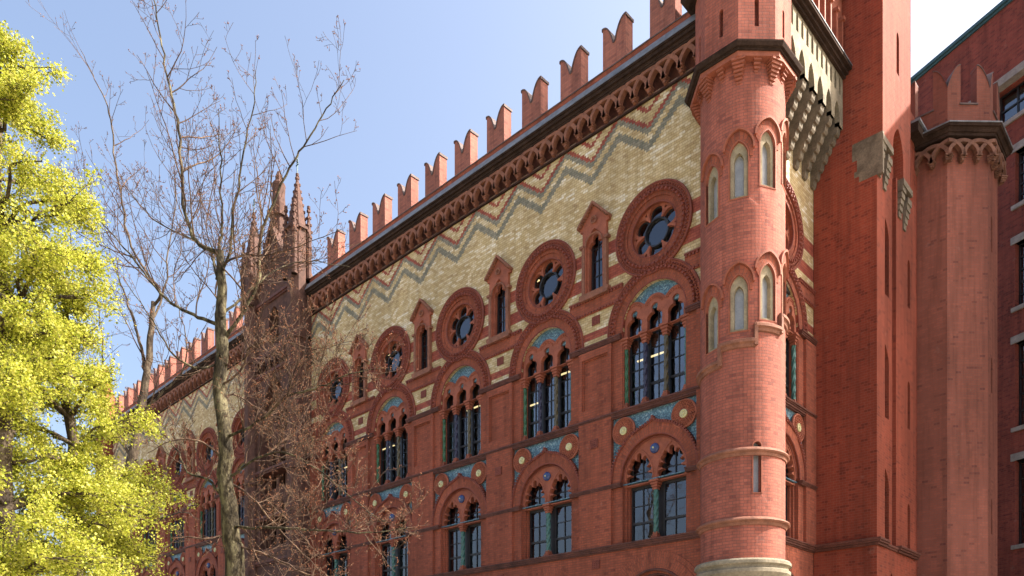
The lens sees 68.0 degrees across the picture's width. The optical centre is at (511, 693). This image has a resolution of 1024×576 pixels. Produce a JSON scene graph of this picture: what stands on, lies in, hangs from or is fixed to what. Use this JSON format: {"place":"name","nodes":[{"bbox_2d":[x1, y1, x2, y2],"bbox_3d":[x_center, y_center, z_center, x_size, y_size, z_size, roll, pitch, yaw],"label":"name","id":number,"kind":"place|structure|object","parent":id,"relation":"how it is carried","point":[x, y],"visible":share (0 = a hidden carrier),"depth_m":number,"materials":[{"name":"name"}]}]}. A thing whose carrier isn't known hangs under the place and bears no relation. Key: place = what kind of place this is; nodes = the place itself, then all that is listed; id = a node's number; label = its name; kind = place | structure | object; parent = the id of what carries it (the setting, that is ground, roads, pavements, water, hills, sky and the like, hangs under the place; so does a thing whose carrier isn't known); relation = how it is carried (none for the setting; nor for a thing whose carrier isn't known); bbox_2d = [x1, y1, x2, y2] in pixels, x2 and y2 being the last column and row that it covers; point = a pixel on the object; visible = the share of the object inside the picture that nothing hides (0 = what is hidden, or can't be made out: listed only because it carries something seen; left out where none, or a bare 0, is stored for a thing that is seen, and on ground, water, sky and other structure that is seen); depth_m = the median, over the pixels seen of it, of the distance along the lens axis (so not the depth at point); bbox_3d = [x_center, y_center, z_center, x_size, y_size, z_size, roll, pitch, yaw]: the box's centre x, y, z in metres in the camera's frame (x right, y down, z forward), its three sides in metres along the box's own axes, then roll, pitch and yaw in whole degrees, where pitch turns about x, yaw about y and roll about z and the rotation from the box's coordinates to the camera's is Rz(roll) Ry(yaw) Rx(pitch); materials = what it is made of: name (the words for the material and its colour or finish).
{"place":"outdoors","nodes":[
{"label":"outdoors","id":0,"kind":"place"},
{"bbox_2d":[11,0,439,575],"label":"bare tree","id":1,"kind":"object","parent":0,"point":[234,548],"visible":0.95,"depth_m":15.75,"materials":[{"name":"brown plant"}]},
{"bbox_2d":[0,0,1001,575],"label":"sky","id":2,"kind":"structure","parent":0,"point":[432,72],"materials":[{"name":"blue"}]},
{"bbox_2d":[911,0,1023,575],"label":"brick warehouse","id":3,"kind":"structure","parent":0,"point":[991,40],"depth_m":30.05,"materials":[{"name":"red brick"}]},
{"bbox_2d":[1000,81,1023,126],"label":"window","id":4,"kind":"structure","parent":3,"relation":"in","point":[1019,113],"depth_m":29.90,"materials":[{"name":"white glass"}]},
{"bbox_2d":[1010,451,1023,549],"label":"window","id":5,"kind":"structure","parent":3,"relation":"in","point":[1020,455],"depth_m":29.78,"materials":[{"name":"white glass"}]},
{"bbox_2d":[1010,332,1023,432],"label":"window","id":6,"kind":"structure","parent":3,"relation":"in","point":[1018,338],"depth_m":29.78,"materials":[{"name":"white glass"}]},
{"bbox_2d":[1010,231,1023,312],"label":"window","id":7,"kind":"structure","parent":3,"relation":"in","point":[1014,240],"depth_m":29.76,"materials":[{"name":"white glass"}]},
{"bbox_2d":[1011,138,1023,210],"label":"window","id":8,"kind":"structure","parent":3,"relation":"in","point":[1020,144],"depth_m":29.72,"materials":[{"name":"white glass"}]},
{"label":"ground","id":9,"kind":"structure","parent":0,"visible":0},
{"bbox_2d":[0,20,168,575],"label":"leafy tree","id":10,"kind":"object","parent":9,"relation":"on","point":[45,257],"visible":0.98,"depth_m":12.81,"materials":[{"name":"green plant"}]},
{"bbox_2d":[0,281,199,575],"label":"leafy tree","id":11,"kind":"object","parent":9,"relation":"on","point":[68,414],"visible":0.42,"depth_m":14.39,"materials":[{"name":"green plant"}]},
{"bbox_2d":[27,0,218,568],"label":"bare tree","id":12,"kind":"object","parent":9,"relation":"on","point":[133,451],"visible":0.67,"depth_m":19.39,"materials":[{"name":"brown plant"}]},
{"bbox_2d":[96,0,852,575],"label":"carpet factory","id":13,"kind":"structure","parent":9,"relation":"on","point":[592,298],"depth_m":24.24,"materials":[{"name":"red brick"}]},
{"bbox_2d":[140,560,156,575],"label":"two light window","id":14,"kind":"structure","parent":13,"relation":"in","point":[143,573],"depth_m":48.26,"materials":[{"name":"red brick"}]},
{"bbox_2d":[141,459,156,498],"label":"rose window","id":15,"kind":"structure","parent":13,"relation":"in","point":[150,461],"depth_m":48.13,"materials":[{"name":"red brick"}]},
{"bbox_2d":[139,497,158,556],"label":"three light window","id":16,"kind":"structure","parent":13,"relation":"in","point":[147,535],"depth_m":48.51,"materials":[{"name":"red brick"}]},
{"bbox_2d":[155,446,165,495],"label":"lancet window","id":17,"kind":"structure","parent":13,"relation":"in","point":[161,461],"depth_m":46.74,"materials":[{"name":"ceramic"}]},
{"bbox_2d":[166,552,184,575],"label":"two light window","id":18,"kind":"structure","parent":13,"relation":"in","point":[175,564],"depth_m":45.39,"materials":[{"name":"red brick"}]},
{"bbox_2d":[166,444,185,488],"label":"rose window","id":19,"kind":"structure","parent":13,"relation":"in","point":[178,479],"depth_m":45.66,"materials":[{"name":"red brick"}]},
{"bbox_2d":[164,483,187,551],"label":"three light window","id":20,"kind":"structure","parent":13,"relation":"in","point":[180,487],"depth_m":45.65,"materials":[{"name":"red brick"}]},
{"bbox_2d":[183,430,195,482],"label":"lancet window","id":21,"kind":"structure","parent":13,"relation":"in","point":[189,449],"depth_m":43.95,"materials":[{"name":"ceramic"}]},
{"bbox_2d":[194,469,217,542],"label":"three light window","id":22,"kind":"structure","parent":13,"relation":"in","point":[207,492],"depth_m":42.78,"materials":[{"name":"red brick"}]},
{"bbox_2d":[194,542,217,575],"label":"two light window","id":23,"kind":"structure","parent":13,"relation":"in","point":[209,563],"depth_m":42.56,"materials":[{"name":"red brick"}]},
{"bbox_2d":[196,427,217,474],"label":"rose window","id":24,"kind":"structure","parent":13,"relation":"in","point":[208,433],"depth_m":42.74,"materials":[{"name":"red brick"}]},
{"bbox_2d":[231,408,243,458],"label":"rose window","id":25,"kind":"structure","parent":13,"relation":"in","point":[236,424],"depth_m":40.00,"materials":[{"name":"red brick"}]},
{"bbox_2d":[231,454,243,529],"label":"three light window","id":26,"kind":"structure","parent":13,"relation":"in","point":[238,481],"depth_m":39.96,"materials":[{"name":"red brick"}]},
{"bbox_2d":[240,534,243,545],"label":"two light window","id":27,"kind":"structure","parent":13,"relation":"in","point":[242,535],"depth_m":39.56,"materials":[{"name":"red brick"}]},
{"bbox_2d":[313,501,350,575],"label":"two light window","id":28,"kind":"structure","parent":13,"relation":"in","point":[338,554],"depth_m":33.82,"materials":[{"name":"red brick"}]},
{"bbox_2d":[316,358,349,418],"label":"rose window","id":29,"kind":"structure","parent":13,"relation":"in","point":[345,388],"depth_m":33.78,"materials":[{"name":"red brick"}]},
{"bbox_2d":[312,409,353,503],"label":"three light window","id":30,"kind":"structure","parent":13,"relation":"in","point":[345,430],"depth_m":33.88,"materials":[{"name":"red brick"}]},
{"bbox_2d":[349,334,368,407],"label":"lancet window","id":31,"kind":"structure","parent":13,"relation":"in","point":[359,353],"depth_m":32.28,"materials":[{"name":"ceramic"}]},
{"bbox_2d":[367,482,412,575],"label":"two light window","id":32,"kind":"structure","parent":13,"relation":"in","point":[395,494],"depth_m":30.92,"materials":[{"name":"red brick"}]},
{"bbox_2d":[370,326,410,392],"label":"rose window","id":33,"kind":"structure","parent":13,"relation":"in","point":[381,345],"depth_m":30.90,"materials":[{"name":"red brick"}]},
{"bbox_2d":[366,382,415,486],"bbox_3d":[-4.843,-10.524,30.894,3.255,4.048,0.470,0,0,44],"label":"three light window","id":34,"kind":"structure","parent":13,"relation":"in","point":[403,403],"depth_m":31.06,"materials":[{"name":"red brick"}]},
{"bbox_2d":[410,298,433,379],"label":"lancet window","id":35,"kind":"structure","parent":13,"relation":"in","point":[421,317],"depth_m":29.42,"materials":[{"name":"ceramic"}]},
{"bbox_2d":[431,460,486,572],"bbox_3d":[-1.810,-6.415,28.018,3.049,3.830,0.470,0,0,44],"label":"two light window","id":36,"kind":"structure","parent":13,"relation":"in","point":[463,486],"depth_m":28.02,"materials":[{"name":"red brick"}]},
{"bbox_2d":[435,287,484,361],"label":"rose window","id":37,"kind":"structure","parent":13,"relation":"in","point":[469,298],"depth_m":28.06,"materials":[{"name":"red brick"}]},
{"bbox_2d":[430,350,490,465],"bbox_3d":[-1.831,-10.524,27.996,3.255,4.048,0.470,0,0,44],"label":"three light window","id":38,"kind":"structure","parent":13,"relation":"in","point":[475,372],"depth_m":28.12,"materials":[{"name":"red brick"}]},
{"bbox_2d":[484,255,512,345],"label":"lancet window","id":39,"kind":"structure","parent":13,"relation":"in","point":[497,276],"depth_m":26.54,"materials":[{"name":"ceramic"}]},
{"bbox_2d":[510,431,579,558],"bbox_3d":[1.202,-6.415,25.120,3.049,3.830,0.470,0,0,44],"label":"two light window","id":40,"kind":"structure","parent":13,"relation":"in","point":[543,464],"depth_m":25.11,"materials":[{"name":"red brick"}]},
{"bbox_2d":[515,239,575,323],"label":"rose window","id":41,"kind":"structure","parent":13,"relation":"in","point":[557,252],"depth_m":25.13,"materials":[{"name":"red brick"}]},
{"bbox_2d":[509,309,583,440],"bbox_3d":[1.181,-10.524,25.098,3.255,4.048,0.470,0,0,44],"label":"three light window","id":42,"kind":"structure","parent":13,"relation":"in","point":[568,334],"depth_m":25.22,"materials":[{"name":"red brick"}]},
{"bbox_2d":[529,568,570,575],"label":"ground floor window","id":43,"kind":"structure","parent":13,"relation":"in","point":[545,571],"depth_m":24.87,"materials":[{"name":"red brick"}]},
{"bbox_2d":[577,200,611,302],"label":"lancet window","id":44,"kind":"structure","parent":13,"relation":"in","point":[594,223],"depth_m":23.60,"materials":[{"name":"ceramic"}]},
{"bbox_2d":[607,258,699,408],"bbox_3d":[4.193,-10.524,22.200,3.255,4.048,0.470,0,0,44],"label":"three light window","id":45,"kind":"structure","parent":13,"relation":"in","point":[662,295],"depth_m":22.30,"materials":[{"name":"red brick"}]},
{"bbox_2d":[609,395,697,541],"bbox_3d":[4.214,-6.415,22.221,3.049,3.830,0.470,0,0,44],"label":"two light window","id":46,"kind":"structure","parent":13,"relation":"in","point":[652,433],"depth_m":22.20,"materials":[{"name":"red brick"}]},
{"bbox_2d":[615,178,692,276],"bbox_3d":[4.176,-13.520,22.182,2.630,2.630,0.440,0,0,44],"label":"rose window","id":47,"kind":"structure","parent":13,"relation":"in","point":[668,194],"depth_m":22.18,"materials":[{"name":"red brick"}]},
{"bbox_2d":[617,551,696,575],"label":"ground floor window","id":48,"kind":"structure","parent":13,"relation":"in","point":[655,563],"depth_m":21.98,"materials":[{"name":"red brick"}]},
{"bbox_2d":[785,551,801,575],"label":"ground floor window","id":49,"kind":"structure","parent":13,"relation":"in","point":[795,571],"depth_m":22.29,"materials":[{"name":"red brick"}]},
{"bbox_2d":[785,178,803,270],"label":"rose window","id":50,"kind":"structure","parent":13,"relation":"in","point":[794,232],"depth_m":22.36,"materials":[{"name":"red brick"}]},
{"bbox_2d":[785,262,807,402],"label":"three light window","id":51,"kind":"structure","parent":13,"relation":"in","point":[791,338],"depth_m":22.59,"materials":[{"name":"red brick"}]},
{"bbox_2d":[785,407,807,537],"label":"two light window","id":52,"kind":"structure","parent":13,"relation":"in","point":[794,424],"depth_m":22.58,"materials":[{"name":"red brick"}]},
{"bbox_2d":[814,0,920,575],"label":"stair tower","id":53,"kind":"structure","parent":9,"relation":"on","point":[864,269],"depth_m":22.78,"materials":[{"name":"red brick"}]},
{"bbox_2d":[910,113,926,575],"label":"link wall","id":54,"kind":"structure","parent":9,"relation":"on","point":[918,128],"depth_m":25.41,"materials":[{"name":"red brick"}]},
{"bbox_2d":[911,64,1013,575],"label":"octagonal tower","id":55,"kind":"structure","parent":9,"relation":"on","point":[963,150],"depth_m":24.92,"materials":[{"name":"brick"}]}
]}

